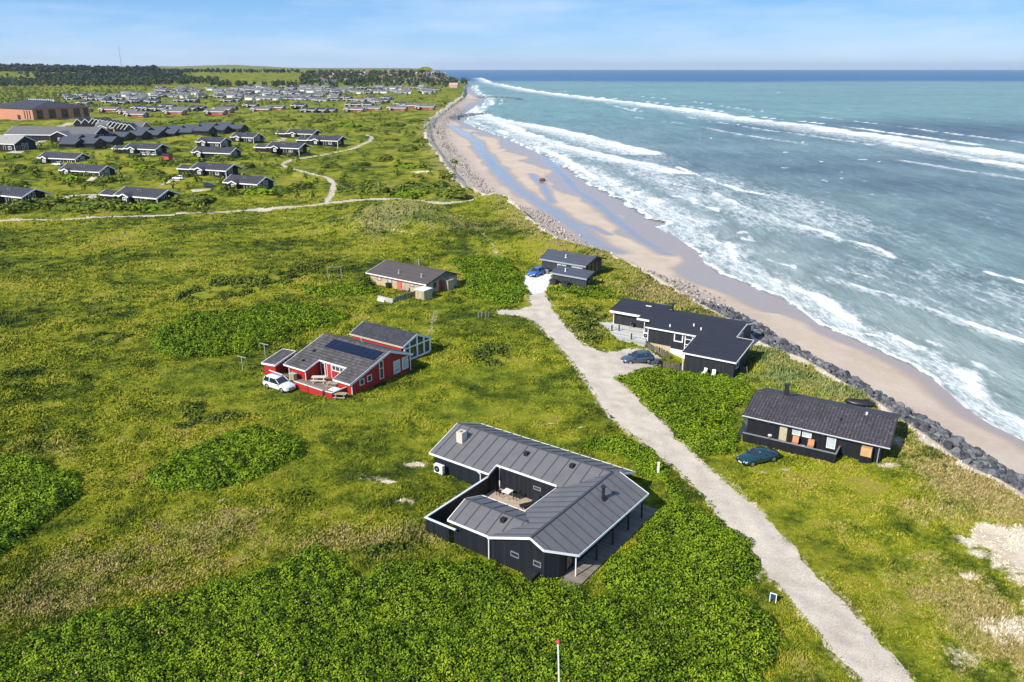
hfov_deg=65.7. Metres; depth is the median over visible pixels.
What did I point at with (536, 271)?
parked car
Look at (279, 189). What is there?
dune shrub
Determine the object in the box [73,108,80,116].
window
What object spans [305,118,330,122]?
dune shrub
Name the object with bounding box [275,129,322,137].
holiday house
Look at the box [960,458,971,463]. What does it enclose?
boulder
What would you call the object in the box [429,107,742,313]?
cobbles
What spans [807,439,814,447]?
garden chair
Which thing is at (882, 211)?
sea
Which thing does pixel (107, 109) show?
red cottage
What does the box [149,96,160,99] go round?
dark cottage
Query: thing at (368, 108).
red cottage
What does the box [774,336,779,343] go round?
boulder
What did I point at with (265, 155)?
dune shrub
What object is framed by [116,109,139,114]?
red cottage
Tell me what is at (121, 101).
dark cottage
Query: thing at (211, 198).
dune shrub
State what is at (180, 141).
dune shrub
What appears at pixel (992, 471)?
boulder
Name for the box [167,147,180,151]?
dune shrub
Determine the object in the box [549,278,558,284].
garden shed
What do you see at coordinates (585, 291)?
rose thicket
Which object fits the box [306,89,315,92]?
white cottage
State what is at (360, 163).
dune shrub
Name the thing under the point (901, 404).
boulder
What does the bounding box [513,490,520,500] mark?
garden chair
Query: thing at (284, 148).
holiday house
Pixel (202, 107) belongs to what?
dark cottage
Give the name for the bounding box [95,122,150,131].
roof
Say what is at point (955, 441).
boulder
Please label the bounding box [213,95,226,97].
dark cottage
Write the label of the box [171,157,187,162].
dune shrub
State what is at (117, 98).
dark cottage
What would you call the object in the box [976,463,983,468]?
boulder
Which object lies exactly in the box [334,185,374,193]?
dune shrub
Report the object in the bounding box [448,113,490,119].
rock groyne
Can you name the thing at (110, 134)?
terrace house
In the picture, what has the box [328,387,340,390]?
garden table
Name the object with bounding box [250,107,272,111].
red cottage
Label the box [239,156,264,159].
dune shrub
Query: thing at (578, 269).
grey twin house
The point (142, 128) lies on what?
terrace house
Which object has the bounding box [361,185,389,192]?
dune shrub
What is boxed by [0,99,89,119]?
brick hall
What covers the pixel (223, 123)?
terrace house
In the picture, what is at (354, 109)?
red cottage
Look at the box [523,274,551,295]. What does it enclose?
gravel driveway
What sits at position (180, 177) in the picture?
parked car
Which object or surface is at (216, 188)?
dune shrub
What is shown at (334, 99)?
dark cottage
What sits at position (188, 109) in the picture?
red cottage
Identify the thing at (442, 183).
dune shrub
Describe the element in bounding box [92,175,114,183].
dune shrub
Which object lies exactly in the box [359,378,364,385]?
window
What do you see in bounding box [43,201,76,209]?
dune shrub
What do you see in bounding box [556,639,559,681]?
flagpole
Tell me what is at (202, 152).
holiday house
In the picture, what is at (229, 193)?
dune shrub
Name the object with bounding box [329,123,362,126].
dune shrub
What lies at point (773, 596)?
board sign
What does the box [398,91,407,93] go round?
grey cottage
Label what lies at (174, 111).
red cottage
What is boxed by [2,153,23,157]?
dune shrub
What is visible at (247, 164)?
dune shrub
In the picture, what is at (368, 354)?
red house
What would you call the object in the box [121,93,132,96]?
white cottage
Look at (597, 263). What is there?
window
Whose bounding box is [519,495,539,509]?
sun lounger
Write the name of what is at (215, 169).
holiday house
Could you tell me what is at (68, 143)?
terrace house
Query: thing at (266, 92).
white cottage
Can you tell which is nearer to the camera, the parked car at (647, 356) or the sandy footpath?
the parked car at (647, 356)
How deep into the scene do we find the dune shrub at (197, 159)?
348.83 m
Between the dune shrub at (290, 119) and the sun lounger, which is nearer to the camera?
the sun lounger
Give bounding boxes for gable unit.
[73,118,83,126]
[80,118,90,126]
[88,117,97,126]
[92,118,101,126]
[110,120,119,131]
[113,121,122,131]
[117,122,125,131]
[120,122,129,131]
[124,123,137,131]
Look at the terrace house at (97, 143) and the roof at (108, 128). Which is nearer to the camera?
the terrace house at (97, 143)
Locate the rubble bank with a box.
[696,299,1023,492]
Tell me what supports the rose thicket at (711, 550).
on the ground at (388, 177)
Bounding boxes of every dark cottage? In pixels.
[64,97,77,99]
[76,101,92,104]
[83,97,95,100]
[101,99,114,103]
[113,96,125,99]
[113,100,129,103]
[128,99,143,103]
[130,105,146,109]
[141,106,151,110]
[145,99,160,103]
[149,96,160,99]
[150,106,168,111]
[159,103,177,107]
[173,98,185,102]
[182,106,199,110]
[186,98,200,102]
[190,105,206,110]
[195,95,207,98]
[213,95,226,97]
[220,98,234,102]
[221,105,237,109]
[243,103,259,107]
[282,97,293,99]
[290,103,308,108]
[300,107,317,112]
[312,107,327,112]
[321,107,338,112]
[329,98,339,100]
[343,98,353,100]
[345,102,358,106]
[358,102,373,106]
[377,99,389,103]
[380,96,391,99]
[393,102,408,105]
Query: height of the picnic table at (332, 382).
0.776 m
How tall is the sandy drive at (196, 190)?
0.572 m
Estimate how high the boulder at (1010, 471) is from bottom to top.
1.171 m
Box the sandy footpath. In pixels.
[0,134,473,220]
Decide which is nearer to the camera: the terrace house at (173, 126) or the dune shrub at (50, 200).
the dune shrub at (50, 200)
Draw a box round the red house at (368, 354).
[269,321,431,398]
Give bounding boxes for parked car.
[52,162,62,165]
[172,175,184,179]
[203,182,215,187]
[263,373,295,392]
[528,266,544,276]
[621,349,654,363]
[736,446,779,466]
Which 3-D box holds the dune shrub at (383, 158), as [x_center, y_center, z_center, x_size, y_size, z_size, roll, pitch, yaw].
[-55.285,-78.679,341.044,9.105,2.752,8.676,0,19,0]
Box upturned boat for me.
[845,398,875,407]
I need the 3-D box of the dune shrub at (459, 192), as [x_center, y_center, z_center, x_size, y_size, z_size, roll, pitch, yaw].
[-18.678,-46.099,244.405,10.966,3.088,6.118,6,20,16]
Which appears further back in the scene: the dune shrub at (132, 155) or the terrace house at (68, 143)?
the terrace house at (68, 143)
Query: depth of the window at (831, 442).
84.46 m
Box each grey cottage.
[94,97,106,100]
[260,97,271,99]
[319,98,329,101]
[353,98,366,101]
[370,100,383,103]
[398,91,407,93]
[423,90,433,93]
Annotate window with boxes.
[36,110,43,118]
[48,109,56,117]
[61,109,68,117]
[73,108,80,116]
[83,108,88,116]
[332,365,343,372]
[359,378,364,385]
[367,374,371,381]
[379,360,383,378]
[393,359,400,373]
[402,355,408,369]
[510,551,518,558]
[533,485,540,491]
[533,560,540,567]
[566,555,578,571]
[582,545,593,556]
[595,261,598,272]
[674,333,682,342]
[684,335,692,347]
[792,429,800,435]
[802,431,811,437]
[826,436,835,448]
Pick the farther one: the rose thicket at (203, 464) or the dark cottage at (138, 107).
the dark cottage at (138, 107)
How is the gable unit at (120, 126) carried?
on the ground at (388, 177)
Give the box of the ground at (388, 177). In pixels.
[0,65,1023,681]
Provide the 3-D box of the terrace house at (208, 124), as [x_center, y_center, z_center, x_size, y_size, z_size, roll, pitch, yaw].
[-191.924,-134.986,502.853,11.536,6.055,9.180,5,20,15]
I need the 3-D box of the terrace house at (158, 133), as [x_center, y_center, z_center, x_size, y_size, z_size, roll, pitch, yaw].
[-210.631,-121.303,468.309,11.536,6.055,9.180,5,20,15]
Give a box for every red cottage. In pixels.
[98,107,121,111]
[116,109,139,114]
[124,111,149,117]
[162,109,187,114]
[169,107,190,111]
[203,109,228,115]
[212,107,234,112]
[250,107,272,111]
[265,105,285,109]
[343,107,365,112]
[362,106,382,110]
[386,105,408,110]
[401,103,419,107]
[415,104,435,109]
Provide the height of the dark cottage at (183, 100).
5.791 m
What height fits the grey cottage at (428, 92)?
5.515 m
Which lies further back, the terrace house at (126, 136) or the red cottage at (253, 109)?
the red cottage at (253, 109)
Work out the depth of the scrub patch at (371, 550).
66.65 m
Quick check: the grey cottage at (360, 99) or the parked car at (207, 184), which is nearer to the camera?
the parked car at (207, 184)
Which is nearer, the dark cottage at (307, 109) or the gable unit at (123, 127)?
the gable unit at (123, 127)
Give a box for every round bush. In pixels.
[176,400,207,417]
[356,268,375,285]
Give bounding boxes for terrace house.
[57,138,84,147]
[59,134,83,139]
[79,134,99,137]
[80,138,106,148]
[98,136,123,145]
[104,133,119,136]
[112,132,135,140]
[128,130,151,139]
[134,127,154,130]
[145,130,167,138]
[151,126,169,130]
[165,129,179,136]
[166,125,184,128]
[177,127,192,135]
[183,124,201,127]
[191,126,217,136]
[200,123,219,126]
[214,125,231,133]
[216,122,234,125]
[227,124,248,131]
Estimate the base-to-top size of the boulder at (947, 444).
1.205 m
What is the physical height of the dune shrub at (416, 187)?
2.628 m
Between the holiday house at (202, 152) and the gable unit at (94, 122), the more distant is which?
the gable unit at (94, 122)
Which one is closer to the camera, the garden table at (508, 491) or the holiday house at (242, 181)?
the garden table at (508, 491)
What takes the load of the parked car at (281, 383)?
on the ground at (388, 177)
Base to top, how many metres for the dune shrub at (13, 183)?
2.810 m
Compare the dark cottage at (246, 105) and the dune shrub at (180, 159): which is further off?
the dark cottage at (246, 105)
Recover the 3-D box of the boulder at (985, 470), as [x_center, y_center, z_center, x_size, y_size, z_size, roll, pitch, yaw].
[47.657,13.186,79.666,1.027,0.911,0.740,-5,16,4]
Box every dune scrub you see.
[0,85,446,108]
[0,108,461,213]
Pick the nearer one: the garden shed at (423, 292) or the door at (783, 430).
the door at (783, 430)
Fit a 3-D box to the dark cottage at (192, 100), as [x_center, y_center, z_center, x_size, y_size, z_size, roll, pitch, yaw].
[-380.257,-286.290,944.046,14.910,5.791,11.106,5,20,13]
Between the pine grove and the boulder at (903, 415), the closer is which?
the boulder at (903, 415)
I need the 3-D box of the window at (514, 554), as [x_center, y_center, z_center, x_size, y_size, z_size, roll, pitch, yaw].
[0.227,17.417,64.674,0.820,0.450,0.070,13,23,33]
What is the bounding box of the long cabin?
[738,383,901,463]
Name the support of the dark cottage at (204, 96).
on the ground at (388, 177)
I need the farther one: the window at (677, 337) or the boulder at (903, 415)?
the window at (677, 337)
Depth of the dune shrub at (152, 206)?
232.98 m
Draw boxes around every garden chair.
[495,484,501,496]
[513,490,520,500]
[791,435,798,443]
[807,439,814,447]
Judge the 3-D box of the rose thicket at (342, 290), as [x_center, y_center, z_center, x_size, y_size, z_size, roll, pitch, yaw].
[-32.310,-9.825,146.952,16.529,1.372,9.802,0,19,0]
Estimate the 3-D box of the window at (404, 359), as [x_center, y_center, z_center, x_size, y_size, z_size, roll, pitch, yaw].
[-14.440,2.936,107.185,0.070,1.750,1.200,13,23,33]
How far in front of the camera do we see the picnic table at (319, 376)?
103.29 m
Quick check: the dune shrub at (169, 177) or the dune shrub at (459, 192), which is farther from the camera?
the dune shrub at (169, 177)
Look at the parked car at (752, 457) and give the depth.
82.48 m
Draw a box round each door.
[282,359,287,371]
[320,362,325,374]
[326,363,332,377]
[397,280,401,289]
[439,280,442,290]
[778,426,787,440]
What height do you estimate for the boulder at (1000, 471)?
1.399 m
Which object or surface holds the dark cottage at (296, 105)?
on the ground at (388, 177)
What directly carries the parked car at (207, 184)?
on the ground at (388, 177)
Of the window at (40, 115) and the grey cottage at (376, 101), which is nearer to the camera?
the window at (40, 115)
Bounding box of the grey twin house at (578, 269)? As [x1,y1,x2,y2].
[539,249,606,287]
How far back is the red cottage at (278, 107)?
769.32 m
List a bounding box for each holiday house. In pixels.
[0,185,50,203]
[37,152,91,163]
[58,163,116,175]
[98,186,181,204]
[111,143,170,155]
[176,162,243,177]
[191,146,242,157]
[195,137,232,146]
[222,174,275,188]
[230,132,264,142]
[253,142,311,156]
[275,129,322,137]
[296,135,348,146]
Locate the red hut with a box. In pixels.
[161,153,172,159]
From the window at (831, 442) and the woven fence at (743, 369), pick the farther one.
the woven fence at (743, 369)
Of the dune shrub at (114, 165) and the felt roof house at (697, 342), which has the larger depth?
the dune shrub at (114, 165)
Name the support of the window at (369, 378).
in the red house at (368, 354)
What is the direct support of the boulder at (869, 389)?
on the rubble bank
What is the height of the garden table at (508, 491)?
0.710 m
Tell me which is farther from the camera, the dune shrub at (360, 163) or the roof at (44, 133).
the roof at (44, 133)
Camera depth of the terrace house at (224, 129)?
496.16 m
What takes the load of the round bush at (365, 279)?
on the ground at (388, 177)
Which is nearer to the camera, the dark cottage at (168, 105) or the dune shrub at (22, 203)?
the dune shrub at (22, 203)
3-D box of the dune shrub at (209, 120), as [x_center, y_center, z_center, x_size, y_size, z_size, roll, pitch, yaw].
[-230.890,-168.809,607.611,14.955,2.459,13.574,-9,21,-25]
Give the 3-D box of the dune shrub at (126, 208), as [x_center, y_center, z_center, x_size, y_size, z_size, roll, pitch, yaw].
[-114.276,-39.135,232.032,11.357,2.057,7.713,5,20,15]
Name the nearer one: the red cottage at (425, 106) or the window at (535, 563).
the window at (535, 563)
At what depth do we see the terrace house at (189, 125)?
494.99 m
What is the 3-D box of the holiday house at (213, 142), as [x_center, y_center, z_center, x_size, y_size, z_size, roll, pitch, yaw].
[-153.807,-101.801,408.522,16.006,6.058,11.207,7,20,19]
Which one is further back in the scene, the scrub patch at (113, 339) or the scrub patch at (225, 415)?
the scrub patch at (113, 339)
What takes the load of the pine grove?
on the ground at (388, 177)
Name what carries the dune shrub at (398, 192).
on the ground at (388, 177)
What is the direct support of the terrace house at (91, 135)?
on the ground at (388, 177)
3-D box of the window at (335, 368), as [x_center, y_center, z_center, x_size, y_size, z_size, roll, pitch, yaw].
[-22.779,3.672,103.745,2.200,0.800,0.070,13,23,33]
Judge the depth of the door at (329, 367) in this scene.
104.77 m
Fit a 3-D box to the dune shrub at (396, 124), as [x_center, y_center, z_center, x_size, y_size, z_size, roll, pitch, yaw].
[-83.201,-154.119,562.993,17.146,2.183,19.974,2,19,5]
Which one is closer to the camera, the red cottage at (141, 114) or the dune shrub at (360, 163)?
the dune shrub at (360, 163)
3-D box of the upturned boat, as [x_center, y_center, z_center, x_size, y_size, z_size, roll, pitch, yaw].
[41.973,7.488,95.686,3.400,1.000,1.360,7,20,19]
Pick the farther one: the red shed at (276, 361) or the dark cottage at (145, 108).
the dark cottage at (145, 108)
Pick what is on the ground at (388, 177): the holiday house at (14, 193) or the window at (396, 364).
the holiday house at (14, 193)
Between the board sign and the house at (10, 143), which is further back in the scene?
the house at (10, 143)
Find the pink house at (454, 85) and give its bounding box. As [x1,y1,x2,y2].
[449,83,458,87]
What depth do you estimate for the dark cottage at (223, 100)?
946.55 m
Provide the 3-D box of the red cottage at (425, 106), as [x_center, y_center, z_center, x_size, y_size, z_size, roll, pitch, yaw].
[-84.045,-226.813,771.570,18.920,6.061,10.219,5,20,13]
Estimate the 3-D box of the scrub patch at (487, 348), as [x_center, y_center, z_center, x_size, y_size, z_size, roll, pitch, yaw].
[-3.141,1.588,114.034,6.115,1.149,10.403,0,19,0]
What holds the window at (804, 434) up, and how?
in the long cabin
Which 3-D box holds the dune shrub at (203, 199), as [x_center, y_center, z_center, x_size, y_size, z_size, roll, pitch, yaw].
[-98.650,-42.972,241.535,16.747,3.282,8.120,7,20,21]
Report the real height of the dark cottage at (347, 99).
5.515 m
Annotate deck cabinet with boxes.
[288,372,296,380]
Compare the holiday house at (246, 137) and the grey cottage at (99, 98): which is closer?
the holiday house at (246, 137)
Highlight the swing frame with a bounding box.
[326,266,341,279]
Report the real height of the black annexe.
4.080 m
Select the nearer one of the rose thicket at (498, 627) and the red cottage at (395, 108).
the rose thicket at (498, 627)
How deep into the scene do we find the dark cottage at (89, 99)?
987.38 m
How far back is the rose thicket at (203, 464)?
81.01 m
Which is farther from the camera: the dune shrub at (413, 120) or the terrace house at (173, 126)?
the dune shrub at (413, 120)
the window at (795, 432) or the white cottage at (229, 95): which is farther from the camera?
the white cottage at (229, 95)
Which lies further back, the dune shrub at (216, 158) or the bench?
the dune shrub at (216, 158)
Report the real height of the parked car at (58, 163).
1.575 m
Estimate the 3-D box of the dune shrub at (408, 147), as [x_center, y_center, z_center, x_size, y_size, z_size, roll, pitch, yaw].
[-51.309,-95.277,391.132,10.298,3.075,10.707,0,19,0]
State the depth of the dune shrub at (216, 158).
348.51 m
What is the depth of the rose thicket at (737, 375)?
107.25 m
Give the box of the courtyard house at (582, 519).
[424,422,657,586]
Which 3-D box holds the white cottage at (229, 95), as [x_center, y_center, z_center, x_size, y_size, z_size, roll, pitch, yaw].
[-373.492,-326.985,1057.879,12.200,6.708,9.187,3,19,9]
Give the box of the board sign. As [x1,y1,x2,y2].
[769,592,776,602]
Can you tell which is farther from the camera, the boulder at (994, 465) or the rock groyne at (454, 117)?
the rock groyne at (454, 117)
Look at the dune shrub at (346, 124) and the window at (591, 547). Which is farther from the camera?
the dune shrub at (346, 124)
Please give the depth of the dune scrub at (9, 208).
293.63 m
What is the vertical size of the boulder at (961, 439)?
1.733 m
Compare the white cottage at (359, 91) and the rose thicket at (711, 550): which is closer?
the rose thicket at (711, 550)
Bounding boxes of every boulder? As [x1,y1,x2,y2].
[762,330,770,335]
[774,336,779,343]
[866,387,872,393]
[897,401,904,407]
[900,412,906,418]
[909,419,920,425]
[924,418,934,423]
[943,440,951,449]
[947,438,958,444]
[951,447,960,453]
[955,436,964,441]
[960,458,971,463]
[966,451,975,458]
[974,448,982,455]
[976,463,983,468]
[982,468,990,473]
[988,469,995,476]
[989,463,998,468]
[995,469,1005,473]
[1006,469,1014,474]
[1009,475,1017,480]
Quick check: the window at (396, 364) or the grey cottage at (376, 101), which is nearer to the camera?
the window at (396, 364)
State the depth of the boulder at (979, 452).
88.28 m
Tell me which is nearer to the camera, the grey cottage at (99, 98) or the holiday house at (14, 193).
the holiday house at (14, 193)
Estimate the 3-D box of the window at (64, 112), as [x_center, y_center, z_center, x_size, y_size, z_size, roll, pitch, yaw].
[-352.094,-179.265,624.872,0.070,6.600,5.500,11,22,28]
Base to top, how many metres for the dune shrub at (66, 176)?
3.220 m
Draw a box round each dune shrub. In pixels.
[0,180,29,186]
[0,199,45,210]
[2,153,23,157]
[8,164,26,168]
[24,166,39,171]
[30,158,42,163]
[35,197,63,206]
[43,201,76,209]
[58,173,83,182]
[72,199,129,209]
[78,181,101,185]
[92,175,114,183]
[101,163,121,169]
[114,203,138,211]
[126,153,143,157]
[129,163,155,168]
[135,201,169,210]
[136,168,166,174]
[148,199,188,208]
[153,159,174,164]
[155,174,177,179]
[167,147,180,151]
[168,119,203,123]
[170,140,190,143]
[170,194,211,205]
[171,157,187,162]
[179,173,193,177]
[182,156,205,161]
[192,194,217,201]
[203,119,220,121]
[206,154,234,161]
[208,184,228,192]
[213,190,242,196]
[227,118,244,121]
[238,162,254,169]
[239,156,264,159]
[242,186,276,195]
[250,119,269,122]
[258,153,280,157]
[270,185,300,193]
[275,118,296,120]
[289,181,314,189]
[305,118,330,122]
[320,162,340,167]
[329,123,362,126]
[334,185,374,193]
[346,162,371,165]
[354,127,372,131]
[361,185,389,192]
[373,155,392,161]
[381,138,399,140]
[382,122,406,125]
[389,188,429,197]
[391,182,432,190]
[393,162,426,168]
[397,144,417,150]
[406,119,424,121]
[413,138,426,142]
[425,187,447,191]
[431,180,449,187]
[436,186,466,196]
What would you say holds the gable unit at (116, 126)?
on the ground at (388, 177)
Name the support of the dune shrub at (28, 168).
on the ground at (388, 177)
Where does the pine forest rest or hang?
on the ground at (388, 177)
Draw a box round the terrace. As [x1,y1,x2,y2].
[599,322,646,346]
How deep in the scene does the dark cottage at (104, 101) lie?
898.48 m
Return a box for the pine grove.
[36,68,299,79]
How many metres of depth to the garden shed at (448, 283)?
146.77 m
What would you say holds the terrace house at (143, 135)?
on the ground at (388, 177)
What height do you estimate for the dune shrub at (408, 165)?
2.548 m
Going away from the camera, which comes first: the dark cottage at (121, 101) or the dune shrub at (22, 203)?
the dune shrub at (22, 203)
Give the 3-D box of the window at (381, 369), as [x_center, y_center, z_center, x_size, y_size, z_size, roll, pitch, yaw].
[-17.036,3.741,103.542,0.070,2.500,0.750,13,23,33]
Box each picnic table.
[311,375,327,383]
[324,381,337,389]
[333,392,347,398]
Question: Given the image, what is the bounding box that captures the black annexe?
[610,298,671,331]
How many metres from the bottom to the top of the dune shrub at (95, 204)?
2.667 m
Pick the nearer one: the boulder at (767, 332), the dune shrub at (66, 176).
the boulder at (767, 332)
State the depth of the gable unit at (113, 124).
494.21 m
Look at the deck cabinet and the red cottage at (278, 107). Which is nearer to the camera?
the deck cabinet
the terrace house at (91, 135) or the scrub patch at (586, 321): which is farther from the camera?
the terrace house at (91, 135)
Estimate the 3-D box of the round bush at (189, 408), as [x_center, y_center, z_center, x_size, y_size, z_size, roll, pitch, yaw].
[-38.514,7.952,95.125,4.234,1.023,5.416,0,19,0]
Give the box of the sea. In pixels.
[440,70,1023,440]
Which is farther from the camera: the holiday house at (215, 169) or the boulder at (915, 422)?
the holiday house at (215, 169)
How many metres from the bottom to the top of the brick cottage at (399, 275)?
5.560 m
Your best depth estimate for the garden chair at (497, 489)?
76.33 m
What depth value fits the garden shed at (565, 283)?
149.11 m
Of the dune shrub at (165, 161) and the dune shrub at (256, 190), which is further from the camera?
the dune shrub at (165, 161)
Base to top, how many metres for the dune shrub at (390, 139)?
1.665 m
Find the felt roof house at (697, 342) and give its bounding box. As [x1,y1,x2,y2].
[645,303,754,377]
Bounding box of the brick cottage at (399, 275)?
[365,259,460,293]
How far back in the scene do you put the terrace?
122.66 m
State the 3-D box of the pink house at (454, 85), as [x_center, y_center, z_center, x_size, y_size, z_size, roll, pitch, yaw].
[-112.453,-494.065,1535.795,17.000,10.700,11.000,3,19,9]
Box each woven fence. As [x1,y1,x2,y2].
[645,340,670,358]
[661,359,683,371]
[740,366,747,372]
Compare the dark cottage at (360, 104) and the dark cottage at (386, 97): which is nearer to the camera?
the dark cottage at (360, 104)
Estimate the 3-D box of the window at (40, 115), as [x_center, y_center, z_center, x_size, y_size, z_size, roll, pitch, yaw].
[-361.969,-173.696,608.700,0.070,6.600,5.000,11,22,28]
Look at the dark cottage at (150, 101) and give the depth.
890.08 m
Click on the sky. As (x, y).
(433, 34)
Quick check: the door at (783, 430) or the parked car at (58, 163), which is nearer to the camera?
the door at (783, 430)
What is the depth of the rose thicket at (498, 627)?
56.97 m
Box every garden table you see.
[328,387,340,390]
[501,488,513,499]
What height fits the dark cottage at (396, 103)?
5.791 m
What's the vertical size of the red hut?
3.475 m
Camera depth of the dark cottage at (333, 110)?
727.64 m
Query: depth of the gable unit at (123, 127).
480.24 m
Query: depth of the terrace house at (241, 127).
501.53 m
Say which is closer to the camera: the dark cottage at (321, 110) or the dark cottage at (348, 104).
the dark cottage at (321, 110)
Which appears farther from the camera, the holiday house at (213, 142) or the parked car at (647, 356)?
the holiday house at (213, 142)
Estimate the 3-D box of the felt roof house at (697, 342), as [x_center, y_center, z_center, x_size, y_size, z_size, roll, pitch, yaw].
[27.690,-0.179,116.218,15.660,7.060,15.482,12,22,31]
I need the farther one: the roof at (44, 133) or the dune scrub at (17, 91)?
the dune scrub at (17, 91)
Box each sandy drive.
[8,140,47,152]
[63,194,97,198]
[161,179,184,184]
[192,189,210,191]
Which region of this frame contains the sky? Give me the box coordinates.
[0,0,1023,69]
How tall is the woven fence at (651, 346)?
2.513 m
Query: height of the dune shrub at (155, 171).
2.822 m
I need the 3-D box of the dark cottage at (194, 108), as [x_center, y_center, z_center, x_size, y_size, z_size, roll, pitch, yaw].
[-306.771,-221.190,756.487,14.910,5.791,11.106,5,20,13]
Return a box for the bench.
[401,286,408,292]
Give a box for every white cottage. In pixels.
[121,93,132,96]
[179,94,190,97]
[226,93,236,97]
[244,95,255,99]
[262,91,272,95]
[271,96,281,99]
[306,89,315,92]
[355,90,364,93]
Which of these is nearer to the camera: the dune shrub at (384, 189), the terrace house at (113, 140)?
the dune shrub at (384, 189)
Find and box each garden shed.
[414,286,431,300]
[444,278,453,290]
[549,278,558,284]
[561,281,569,286]
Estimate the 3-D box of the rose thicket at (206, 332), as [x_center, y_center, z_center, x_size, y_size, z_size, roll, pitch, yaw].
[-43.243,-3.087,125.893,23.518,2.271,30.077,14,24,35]
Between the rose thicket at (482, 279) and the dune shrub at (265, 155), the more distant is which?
the dune shrub at (265, 155)
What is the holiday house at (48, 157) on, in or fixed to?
on the ground at (388, 177)
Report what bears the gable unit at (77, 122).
on the ground at (388, 177)
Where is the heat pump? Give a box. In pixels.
[434,462,444,476]
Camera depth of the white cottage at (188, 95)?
1043.25 m
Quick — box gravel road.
[497,292,913,681]
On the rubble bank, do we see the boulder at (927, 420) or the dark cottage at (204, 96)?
the boulder at (927, 420)
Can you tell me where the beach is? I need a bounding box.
[430,72,1023,496]
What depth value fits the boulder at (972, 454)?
84.59 m
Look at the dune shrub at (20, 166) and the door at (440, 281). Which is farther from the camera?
the dune shrub at (20, 166)
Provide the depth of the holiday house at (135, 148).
368.66 m
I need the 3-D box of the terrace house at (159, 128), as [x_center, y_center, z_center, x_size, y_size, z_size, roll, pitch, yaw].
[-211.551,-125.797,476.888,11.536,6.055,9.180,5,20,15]
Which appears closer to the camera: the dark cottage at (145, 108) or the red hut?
the red hut
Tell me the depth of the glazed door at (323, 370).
105.44 m
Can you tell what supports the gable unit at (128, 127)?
on the ground at (388, 177)
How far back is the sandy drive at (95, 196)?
254.41 m
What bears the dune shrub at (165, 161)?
on the ground at (388, 177)
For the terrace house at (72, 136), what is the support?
on the ground at (388, 177)
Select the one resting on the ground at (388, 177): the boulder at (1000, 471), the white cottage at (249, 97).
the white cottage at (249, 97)
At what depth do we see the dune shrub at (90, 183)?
280.28 m
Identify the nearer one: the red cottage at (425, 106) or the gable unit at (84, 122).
the gable unit at (84, 122)
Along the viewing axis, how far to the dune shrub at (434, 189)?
262.16 m
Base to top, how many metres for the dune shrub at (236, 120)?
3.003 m
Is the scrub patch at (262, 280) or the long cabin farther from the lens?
the scrub patch at (262, 280)
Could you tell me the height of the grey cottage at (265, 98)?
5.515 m
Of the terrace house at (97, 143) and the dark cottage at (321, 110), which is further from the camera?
the dark cottage at (321, 110)
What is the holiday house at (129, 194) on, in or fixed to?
on the ground at (388, 177)
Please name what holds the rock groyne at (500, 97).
on the beach
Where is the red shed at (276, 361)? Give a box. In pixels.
[261,349,295,373]
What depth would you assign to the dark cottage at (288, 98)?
976.57 m
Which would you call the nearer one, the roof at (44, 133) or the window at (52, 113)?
the roof at (44, 133)
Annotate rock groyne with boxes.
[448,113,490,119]
[477,96,522,99]
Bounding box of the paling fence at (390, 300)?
[377,291,414,302]
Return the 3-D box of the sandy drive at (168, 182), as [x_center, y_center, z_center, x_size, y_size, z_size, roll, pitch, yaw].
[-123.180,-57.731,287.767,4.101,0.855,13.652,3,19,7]
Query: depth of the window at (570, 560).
64.72 m
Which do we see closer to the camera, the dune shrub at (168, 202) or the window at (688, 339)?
the window at (688, 339)
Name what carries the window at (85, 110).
in the brick hall
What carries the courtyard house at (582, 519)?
on the ground at (388, 177)
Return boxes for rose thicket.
[0,452,85,555]
[0,539,789,681]
[144,424,307,493]
[148,301,353,358]
[298,281,381,296]
[445,253,531,304]
[548,284,633,299]
[581,432,761,600]
[614,367,757,456]
[735,372,752,381]
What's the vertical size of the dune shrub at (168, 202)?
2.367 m
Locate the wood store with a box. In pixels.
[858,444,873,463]
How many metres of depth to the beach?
190.32 m
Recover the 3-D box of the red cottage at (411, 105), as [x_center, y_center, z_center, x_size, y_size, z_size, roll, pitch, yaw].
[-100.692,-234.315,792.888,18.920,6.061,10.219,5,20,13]
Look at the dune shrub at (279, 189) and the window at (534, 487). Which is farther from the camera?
the dune shrub at (279, 189)
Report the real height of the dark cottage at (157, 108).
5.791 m
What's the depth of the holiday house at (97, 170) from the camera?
299.42 m
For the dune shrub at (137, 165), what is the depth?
321.34 m
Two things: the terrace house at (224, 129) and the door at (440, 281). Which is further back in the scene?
the terrace house at (224, 129)
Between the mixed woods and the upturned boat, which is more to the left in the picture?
the mixed woods
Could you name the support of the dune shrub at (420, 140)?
on the ground at (388, 177)
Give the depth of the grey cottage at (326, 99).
942.72 m
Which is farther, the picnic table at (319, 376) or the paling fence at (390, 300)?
the paling fence at (390, 300)
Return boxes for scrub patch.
[86,330,133,345]
[169,409,250,428]
[173,255,348,300]
[359,539,411,562]
[469,342,510,366]
[557,302,610,347]
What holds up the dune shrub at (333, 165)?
on the ground at (388, 177)
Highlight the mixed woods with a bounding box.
[0,69,469,86]

